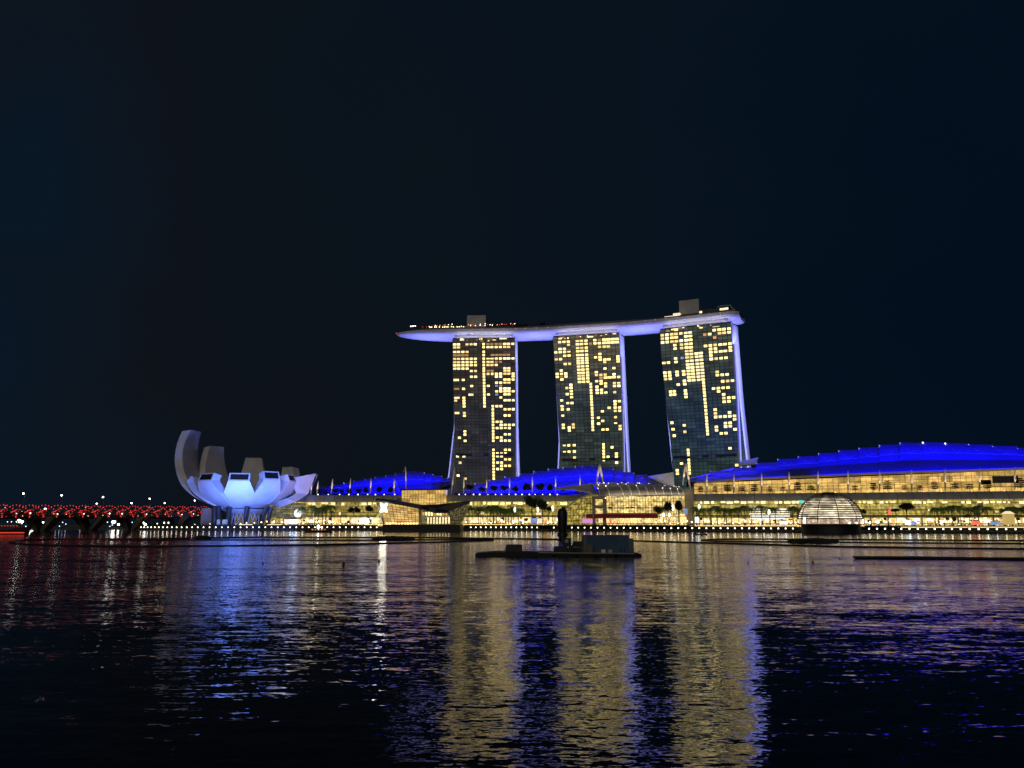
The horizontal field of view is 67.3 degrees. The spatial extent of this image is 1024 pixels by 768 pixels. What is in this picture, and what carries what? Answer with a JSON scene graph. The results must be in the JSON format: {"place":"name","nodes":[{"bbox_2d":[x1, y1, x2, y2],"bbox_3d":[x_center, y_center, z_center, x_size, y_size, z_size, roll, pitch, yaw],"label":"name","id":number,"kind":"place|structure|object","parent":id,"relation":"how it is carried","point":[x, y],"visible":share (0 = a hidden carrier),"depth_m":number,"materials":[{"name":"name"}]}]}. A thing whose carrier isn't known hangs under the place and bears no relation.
{"place":"outdoors","nodes":[
{"label":"outdoors","id":0,"kind":"place"},
{"bbox_2d":[19,527,143,528],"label":"bank","id":1,"kind":"structure","parent":0,"point":[80,528],"depth_m":678.16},
{"bbox_2d":[20,524,195,526],"bbox_3d":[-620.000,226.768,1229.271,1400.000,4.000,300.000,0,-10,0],"label":"land","id":2,"kind":"structure","parent":0,"point":[77,525],"depth_m":1081.86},
{"bbox_2d":[0,523,1023,767],"bbox_3d":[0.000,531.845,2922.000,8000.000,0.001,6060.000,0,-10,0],"label":"water","id":3,"kind":"structure","parent":0,"point":[694,651],"depth_m":36.04,"materials":[{"name":"black liquid"}]},
{"bbox_2d":[0,523,30,533],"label":"boat","id":4,"kind":"object","parent":3,"relation":"on","point":[13,528],"visible":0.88,"depth_m":395.32,"materials":[{"name":"red"}]},
{"bbox_2d":[195,535,210,538],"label":"plant raft","id":5,"kind":"object","parent":3,"relation":"on","point":[202,537],"visible":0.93,"depth_m":279.89,"materials":[{"name":"black plant"}]},
{"bbox_2d":[8,539,493,546],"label":"floating boom","id":6,"kind":"object","parent":3,"relation":"on","point":[244,545],"visible":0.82,"depth_m":201.07,"materials":[{"name":"plastic"}]},
{"bbox_2d":[8,536,562,541],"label":"floating boom","id":7,"kind":"object","parent":3,"relation":"on","point":[274,536],"visible":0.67,"depth_m":287.18,"materials":[{"name":"plastic"}]},
{"bbox_2d":[119,539,486,539],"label":"floating boom","id":8,"kind":"object","parent":3,"relation":"on","point":[293,539],"visible":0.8,"depth_m":261.91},
{"bbox_2d":[305,525,332,531],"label":"boat","id":9,"kind":"object","parent":3,"relation":"on","point":[315,530],"visible":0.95,"depth_m":477.42,"materials":[{"name":"brown"}]},
{"bbox_2d":[372,536,414,539],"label":"plant raft","id":10,"kind":"object","parent":3,"relation":"on","point":[394,537],"visible":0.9,"depth_m":267.08,"materials":[{"name":"black plant"}]},
{"bbox_2d":[375,498,469,530],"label":"crystal pavilion","id":11,"kind":"structure","parent":3,"relation":"in","point":[432,517],"depth_m":537.16,"materials":[{"name":"yellow"}]},
{"bbox_2d":[475,546,641,555],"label":"work barge","id":12,"kind":"object","parent":3,"relation":"on","point":[522,553],"visible":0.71,"depth_m":137.91,"materials":[{"name":"grey metal"}]},
{"bbox_2d":[505,544,521,551],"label":"covered crate","id":13,"kind":"object","parent":12,"relation":"on","point":[513,548],"visible":1,"depth_m":139.67,"materials":[{"name":"black"}]},
{"bbox_2d":[553,546,566,551],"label":"flat crate","id":14,"kind":"object","parent":12,"relation":"on","point":[559,548],"visible":0.84,"depth_m":139.37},
{"bbox_2d":[563,538,573,551],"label":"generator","id":15,"kind":"object","parent":12,"relation":"on","point":[567,543],"visible":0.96,"depth_m":139.99,"materials":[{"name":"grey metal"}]},
{"bbox_2d":[586,544,592,552],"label":"plywood box","id":16,"kind":"object","parent":12,"relation":"on","point":[589,548],"visible":1,"depth_m":138.58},
{"bbox_2d":[581,535,628,552],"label":"shipping container","id":17,"kind":"object","parent":12,"relation":"on","point":[613,543],"visible":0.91,"depth_m":139.75,"materials":[{"name":"metal"}]},
{"bbox_2d":[581,535,586,551],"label":"end door","id":18,"kind":"structure","parent":17,"relation":"in","point":[583,539],"depth_m":139.72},
{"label":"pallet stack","id":19,"kind":"object","parent":12,"relation":"on","visible":0},
{"bbox_2d":[573,541,581,546],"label":"equipment case","id":20,"kind":"object","parent":19,"relation":"on","point":[577,544],"visible":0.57,"depth_m":142.01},
{"bbox_2d":[557,508,567,534],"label":"wrapped column","id":21,"kind":"structure","parent":3,"relation":"in","point":[562,519],"depth_m":360.06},
{"bbox_2d":[787,538,838,542],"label":"boat","id":22,"kind":"object","parent":3,"relation":"on","point":[811,540],"visible":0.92,"depth_m":228.20,"materials":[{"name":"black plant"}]},
{"bbox_2d":[634,540,1023,548],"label":"floating boom","id":23,"kind":"object","parent":3,"relation":"on","point":[836,546],"visible":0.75,"depth_m":188.47,"materials":[{"name":"plastic"}]},
{"bbox_2d":[797,492,870,532],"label":"glass dome","id":24,"kind":"structure","parent":3,"relation":"in","point":[827,512],"depth_m":433.13,"materials":[{"name":"grey"}]},
{"bbox_2d":[701,538,1023,543],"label":"floating boom","id":25,"kind":"object","parent":3,"relation":"on","point":[714,540],"visible":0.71,"depth_m":251.27,"materials":[{"name":"plastic"}]},
{"bbox_2d":[852,556,1023,559],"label":"floating boom","id":26,"kind":"object","parent":3,"relation":"on","point":[933,557],"visible":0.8,"depth_m":128.25,"materials":[{"name":"plastic"}]},
{"bbox_2d":[136,528,1023,533],"bbox_3d":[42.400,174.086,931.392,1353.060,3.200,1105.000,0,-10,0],"label":"ground","id":27,"kind":"structure","parent":0,"point":[997,532],"depth_m":509.15,"materials":[{"name":"concrete"}]},
{"bbox_2d":[0,512,200,530],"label":"road bridge","id":28,"kind":"structure","parent":27,"relation":"on","point":[49,523],"depth_m":589.42,"materials":[{"name":"metal"}]},
{"bbox_2d":[0,504,208,530],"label":"helix bridge","id":29,"kind":"structure","parent":27,"relation":"on","point":[72,510],"depth_m":551.83,"materials":[{"name":"metal"}]},
{"bbox_2d":[146,523,165,528],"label":"planter","id":30,"kind":"object","parent":27,"relation":"on","point":[156,525],"visible":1,"depth_m":595.72,"materials":[{"name":"black concrete"}]},
{"bbox_2d":[165,523,184,528],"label":"planter","id":31,"kind":"object","parent":27,"relation":"on","point":[174,526],"visible":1,"depth_m":593.33,"materials":[{"name":"black concrete"}]},
{"bbox_2d":[185,523,203,528],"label":"planter","id":32,"kind":"object","parent":27,"relation":"on","point":[198,525],"visible":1,"depth_m":591.18,"materials":[{"name":"black concrete"}]},
{"bbox_2d":[204,523,222,528],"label":"planter","id":33,"kind":"object","parent":27,"relation":"on","point":[217,526],"visible":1,"depth_m":590.17,"materials":[{"name":"black concrete"}]},
{"bbox_2d":[223,523,242,528],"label":"planter","id":34,"kind":"object","parent":27,"relation":"on","point":[231,526],"visible":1,"depth_m":590.17,"materials":[{"name":"black concrete"}]},
{"bbox_2d":[175,430,317,524],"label":"lotus museum","id":35,"kind":"structure","parent":27,"relation":"on","point":[250,491],"depth_m":624.34,"materials":[{"name":"white paint"}]},
{"bbox_2d":[243,523,261,528],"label":"planter","id":36,"kind":"object","parent":27,"relation":"on","point":[254,526],"visible":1,"depth_m":590.17,"materials":[{"name":"black concrete"}]},
{"bbox_2d":[262,523,280,528],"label":"planter","id":37,"kind":"object","parent":27,"relation":"on","point":[270,526],"visible":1,"depth_m":590.17,"materials":[{"name":"black concrete"}]},
{"bbox_2d":[281,524,300,528],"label":"planter","id":38,"kind":"object","parent":27,"relation":"on","point":[288,526],"visible":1,"depth_m":590.17,"materials":[{"name":"black concrete"}]},
{"bbox_2d":[301,523,319,528],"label":"planter","id":39,"kind":"object","parent":27,"relation":"on","point":[306,526],"visible":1,"depth_m":590.17,"materials":[{"name":"black concrete"}]},
{"bbox_2d":[320,524,338,528],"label":"planter","id":40,"kind":"object","parent":27,"relation":"on","point":[330,526],"visible":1,"depth_m":590.17,"materials":[{"name":"black concrete"}]},
{"bbox_2d":[339,524,358,528],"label":"planter","id":41,"kind":"object","parent":27,"relation":"on","point":[348,526],"visible":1,"depth_m":590.17,"materials":[{"name":"black concrete"}]},
{"bbox_2d":[347,507,360,517],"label":"promenade tree","id":42,"kind":"object","parent":27,"relation":"on","point":[354,509],"visible":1,"depth_m":602.60,"materials":[{"name":"green plant"}]},
{"bbox_2d":[264,466,456,525],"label":"theatre hall","id":43,"kind":"structure","parent":27,"relation":"on","point":[420,488],"depth_m":639.55,"materials":[{"name":"white paint"}]},
{"bbox_2d":[359,523,377,528],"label":"planter","id":44,"kind":"object","parent":27,"relation":"on","point":[361,526],"visible":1,"depth_m":590.17,"materials":[{"name":"black concrete"}]},
{"bbox_2d":[464,523,481,528],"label":"planter","id":45,"kind":"object","parent":27,"relation":"on","point":[471,526],"visible":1,"depth_m":589.73,"materials":[{"name":"black concrete"}]},
{"bbox_2d":[446,338,519,494],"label":"hotel tower","id":46,"kind":"structure","parent":27,"relation":"on","point":[485,441],"depth_m":784.14,"materials":[{"name":"black glass"}]},
{"bbox_2d":[456,343,514,479],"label":"lit windows","id":47,"kind":"structure","parent":46,"relation":"in","point":[513,374],"depth_m":782.17,"materials":[{"name":"glass"}]},
{"bbox_2d":[483,523,500,528],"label":"planter","id":48,"kind":"object","parent":27,"relation":"on","point":[492,526],"visible":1,"depth_m":585.95,"materials":[{"name":"black concrete"}]},
{"bbox_2d":[501,523,518,528],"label":"planter","id":49,"kind":"object","parent":27,"relation":"on","point":[507,526],"visible":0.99,"depth_m":580.17,"materials":[{"name":"concrete"}]},
{"bbox_2d":[463,524,511,524],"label":"light strip","id":50,"kind":"object","parent":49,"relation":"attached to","point":[488,524],"visible":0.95,"depth_m":586.66,"materials":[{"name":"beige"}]},
{"bbox_2d":[523,494,540,514],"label":"promenade tree","id":51,"kind":"object","parent":27,"relation":"on","point":[531,502],"visible":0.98,"depth_m":584.22,"materials":[{"name":"green plant"}]},
{"bbox_2d":[537,498,547,521],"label":"promenade tree","id":52,"kind":"object","parent":27,"relation":"on","point":[542,504],"visible":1,"depth_m":579.31,"materials":[{"name":"green plant"}]},
{"bbox_2d":[446,464,673,525],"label":"casino hall","id":53,"kind":"structure","parent":27,"relation":"on","point":[557,500],"depth_m":626.46,"materials":[{"name":"white paint"}]},
{"bbox_2d":[523,483,531,493],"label":"terrace tree","id":54,"kind":"object","parent":53,"relation":"on","point":[526,487],"visible":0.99,"depth_m":622.49,"materials":[{"name":"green plant"}]},
{"bbox_2d":[140,529,1023,533],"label":"kerb","id":55,"kind":"structure","parent":27,"relation":"on","point":[668,530],"depth_m":496.65,"materials":[{"name":"concrete"}]},
{"bbox_2d":[553,332,630,494],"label":"hotel tower","id":56,"kind":"structure","parent":27,"relation":"on","point":[591,392],"depth_m":769.53,"materials":[{"name":"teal glass"}]},
{"bbox_2d":[396,299,744,341],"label":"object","id":57,"kind":"structure","parent":56,"relation":"on","point":[691,313],"depth_m":775.16,"materials":[{"name":"white paint"}]},
{"bbox_2d":[554,339,619,460],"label":"lit windows","id":58,"kind":"structure","parent":56,"relation":"in","point":[586,358],"depth_m":769.29,"materials":[{"name":"glass"}]},
{"bbox_2d":[554,482,694,524],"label":"arcade hall","id":59,"kind":"structure","parent":27,"relation":"on","point":[621,503],"depth_m":564.04,"materials":[{"name":"beige"}]},
{"bbox_2d":[567,495,598,524],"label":"arched window","id":60,"kind":"structure","parent":59,"relation":"in","point":[589,509],"depth_m":569.25,"materials":[{"name":"yellow"}]},
{"bbox_2d":[595,499,602,513],"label":"pier window","id":61,"kind":"structure","parent":59,"relation":"in","point":[598,501],"depth_m":567.65,"materials":[{"name":"yellow"}]},
{"bbox_2d":[653,506,665,521],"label":"promenade tree","id":62,"kind":"object","parent":27,"relation":"on","point":[657,509],"visible":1,"depth_m":532.49,"materials":[{"name":"green plant"}]},
{"bbox_2d":[664,501,671,521],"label":"promenade tree","id":63,"kind":"object","parent":27,"relation":"on","point":[667,506],"visible":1,"depth_m":530.46,"materials":[{"name":"black plant"}]},
{"bbox_2d":[675,500,682,521],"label":"promenade tree","id":64,"kind":"object","parent":27,"relation":"on","point":[678,505],"visible":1,"depth_m":521.91,"materials":[{"name":"black plant"}]},
{"bbox_2d":[688,524,706,529],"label":"planter","id":65,"kind":"object","parent":27,"relation":"on","point":[697,527],"visible":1,"depth_m":507.13,"materials":[{"name":"concrete"}]},
{"bbox_2d":[660,322,750,501],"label":"hotel tower","id":66,"kind":"structure","parent":27,"relation":"on","point":[703,387],"depth_m":732.34,"materials":[{"name":"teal glass"}]},
{"bbox_2d":[662,333,737,474],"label":"lit windows","id":67,"kind":"structure","parent":66,"relation":"in","point":[710,355],"depth_m":729.24,"materials":[{"name":"glass"}]},
{"bbox_2d":[706,524,724,529],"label":"planter","id":68,"kind":"object","parent":27,"relation":"on","point":[715,527],"visible":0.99,"depth_m":502.73,"materials":[{"name":"concrete"}]},
{"bbox_2d":[690,525,799,525],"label":"light strip","id":69,"kind":"object","parent":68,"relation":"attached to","point":[746,525],"visible":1,"depth_m":493.89,"materials":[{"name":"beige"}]},
{"bbox_2d":[725,523,742,529],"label":"planter","id":70,"kind":"object","parent":27,"relation":"on","point":[733,527],"visible":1,"depth_m":497.69,"materials":[{"name":"concrete"}]},
{"bbox_2d":[743,523,760,529],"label":"planter","id":71,"kind":"object","parent":27,"relation":"on","point":[751,527],"visible":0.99,"depth_m":492.70,"materials":[{"name":"concrete"}]},
{"bbox_2d":[761,524,779,529],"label":"planter","id":72,"kind":"object","parent":27,"relation":"on","point":[776,527],"visible":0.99,"depth_m":487.81,"materials":[{"name":"concrete"}]},
{"bbox_2d":[779,524,797,529],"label":"planter","id":73,"kind":"object","parent":27,"relation":"on","point":[788,527],"visible":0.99,"depth_m":483.40,"materials":[{"name":"concrete"}]},
{"bbox_2d":[904,524,923,530],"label":"planter","id":74,"kind":"object","parent":27,"relation":"on","point":[914,529],"visible":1,"depth_m":456.52,"materials":[{"name":"concrete"}]},
{"bbox_2d":[923,524,942,530],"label":"planter","id":75,"kind":"object","parent":27,"relation":"on","point":[936,529],"visible":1,"depth_m":452.07,"materials":[{"name":"concrete"}]},
{"bbox_2d":[942,524,961,530],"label":"planter","id":76,"kind":"object","parent":27,"relation":"on","point":[954,529],"visible":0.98,"depth_m":447.37,"materials":[{"name":"concrete"}]},
{"bbox_2d":[962,524,981,530],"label":"planter","id":77,"kind":"object","parent":27,"relation":"on","point":[971,529],"visible":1,"depth_m":443.24,"materials":[{"name":"concrete"}]},
{"bbox_2d":[981,524,1000,530],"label":"planter","id":78,"kind":"object","parent":27,"relation":"on","point":[990,529],"visible":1,"depth_m":439.35,"materials":[{"name":"concrete"}]},
{"bbox_2d":[1001,524,1019,530],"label":"planter","id":79,"kind":"object","parent":27,"relation":"on","point":[1011,529],"visible":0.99,"depth_m":435.36,"materials":[{"name":"concrete"}]},
{"bbox_2d":[1001,511,1014,523],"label":"kiosk","id":80,"kind":"object","parent":79,"relation":"on","point":[1008,517],"visible":1,"depth_m":435.03,"materials":[{"name":"beige"}]},
{"bbox_2d":[378,526,862,529],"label":"pavement","id":81,"kind":"structure","parent":0,"point":[381,527],"depth_m":590.68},
{"bbox_2d":[292,506,308,519],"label":"palm tree","id":82,"kind":"object","parent":81,"relation":"on","point":[300,509],"visible":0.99,"depth_m":610.04,"materials":[{"name":"green plant"}]},
{"bbox_2d":[305,505,316,520],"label":"palm tree","id":83,"kind":"object","parent":81,"relation":"on","point":[312,507],"visible":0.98,"depth_m":609.41,"materials":[{"name":"green plant"}]},
{"bbox_2d":[325,505,336,523],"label":"palm tree","id":84,"kind":"object","parent":81,"relation":"on","point":[332,507],"visible":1,"depth_m":607.77,"materials":[{"name":"green plant"}]},
{"bbox_2d":[359,517,368,523],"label":"kiosk","id":85,"kind":"object","parent":81,"relation":"on","point":[363,520],"visible":0.86,"depth_m":597.04,"materials":[{"name":"white"}]},
{"bbox_2d":[486,506,500,523],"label":"palm tree","id":86,"kind":"object","parent":81,"relation":"on","point":[490,507],"visible":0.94,"depth_m":601.06,"materials":[{"name":"green plant"}]},
{"bbox_2d":[692,508,704,520],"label":"palm tree","id":87,"kind":"object","parent":81,"relation":"on","point":[698,509],"visible":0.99,"depth_m":521.31,"materials":[{"name":"green plant"}]},
{"bbox_2d":[710,505,723,523],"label":"palm tree","id":88,"kind":"object","parent":81,"relation":"on","point":[716,508],"visible":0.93,"depth_m":519.10,"materials":[{"name":"green plant"}]},
{"bbox_2d":[718,508,732,524],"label":"palm tree","id":89,"kind":"object","parent":81,"relation":"on","point":[723,510],"visible":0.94,"depth_m":513.83,"materials":[{"name":"green plant"}]},
{"bbox_2d":[726,508,737,524],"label":"palm tree","id":90,"kind":"object","parent":81,"relation":"on","point":[731,510],"visible":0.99,"depth_m":511.39,"materials":[{"name":"green plant"}]},
{"bbox_2d":[734,506,746,521],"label":"palm tree","id":91,"kind":"object","parent":81,"relation":"on","point":[737,510],"visible":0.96,"depth_m":511.96,"materials":[{"name":"green plant"}]},
{"bbox_2d":[739,505,751,524],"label":"palm tree","id":92,"kind":"object","parent":81,"relation":"on","point":[745,507],"visible":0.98,"depth_m":510.86,"materials":[{"name":"green plant"}]},
{"bbox_2d":[753,505,767,524],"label":"palm tree","id":93,"kind":"object","parent":81,"relation":"on","point":[761,507],"visible":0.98,"depth_m":505.76,"materials":[{"name":"green plant"}]},
{"bbox_2d":[762,507,776,524],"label":"palm tree","id":94,"kind":"object","parent":81,"relation":"on","point":[769,508],"visible":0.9,"depth_m":505.70,"materials":[{"name":"green plant"}]},
{"bbox_2d":[771,507,780,523],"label":"palm tree","id":95,"kind":"object","parent":81,"relation":"on","point":[777,509],"visible":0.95,"depth_m":502.71,"materials":[{"name":"green plant"}]},
{"bbox_2d":[783,506,799,524],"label":"palm tree","id":96,"kind":"object","parent":81,"relation":"on","point":[792,508],"visible":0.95,"depth_m":495.28,"materials":[{"name":"green plant"}]},
{"bbox_2d":[682,442,1023,526],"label":"convention hall","id":97,"kind":"structure","parent":81,"relation":"on","point":[925,465],"depth_m":533.08,"materials":[{"name":"white paint"}]},
{"bbox_2d":[882,480,892,489],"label":"tiered tree","id":98,"kind":"object","parent":97,"relation":"on","point":[887,484],"visible":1,"depth_m":517.65,"materials":[{"name":"brown plant"}]},
{"bbox_2d":[1016,478,1023,487],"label":"tiered tree","id":99,"kind":"object","parent":97,"relation":"on","point":[1020,484],"visible":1,"depth_m":493.45,"materials":[{"name":"brown plant"}]},
{"bbox_2d":[926,507,940,524],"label":"palm tree","id":100,"kind":"object","parent":81,"relation":"on","point":[934,509],"visible":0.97,"depth_m":467.72,"materials":[{"name":"green plant"}]},
{"bbox_2d":[938,507,949,523],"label":"palm tree","id":101,"kind":"object","parent":81,"relation":"on","point":[943,509],"visible":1,"depth_m":463.99,"materials":[{"name":"green plant"}]},
{"bbox_2d":[944,505,962,525],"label":"palm tree","id":102,"kind":"object","parent":81,"relation":"on","point":[951,507],"visible":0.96,"depth_m":463.64,"materials":[{"name":"green plant"}]},
{"bbox_2d":[952,505,968,524],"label":"palm tree","id":103,"kind":"object","parent":81,"relation":"on","point":[959,507],"visible":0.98,"depth_m":461.44,"materials":[{"name":"green plant"}]},
{"bbox_2d":[901,527,1023,527],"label":"light strip","id":104,"kind":"object","parent":81,"relation":"on","point":[962,527],"visible":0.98,"depth_m":444.23,"materials":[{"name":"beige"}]},
{"bbox_2d":[968,505,988,525],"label":"palm tree","id":105,"kind":"object","parent":81,"relation":"on","point":[975,508],"visible":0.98,"depth_m":455.88,"materials":[{"name":"green plant"}]},
{"bbox_2d":[980,506,997,524],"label":"palm tree","id":106,"kind":"object","parent":81,"relation":"on","point":[988,508],"visible":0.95,"depth_m":455.14,"materials":[{"name":"green plant"}]},
{"bbox_2d":[1003,506,1019,525],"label":"palm tree","id":107,"kind":"object","parent":81,"relation":"on","point":[1011,509],"visible":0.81,"depth_m":448.81,"materials":[{"name":"green plant"}]},
{"bbox_2d":[629,538,633,552],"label":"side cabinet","id":108,"kind":"object","parent":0,"point":[631,542],"visible":0.63,"depth_m":139.56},
{"bbox_2d":[898,503,914,516],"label":"promenade tree","id":109,"kind":"object","parent":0,"point":[906,506],"visible":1,"depth_m":476.54,"materials":[{"name":"black plant"}]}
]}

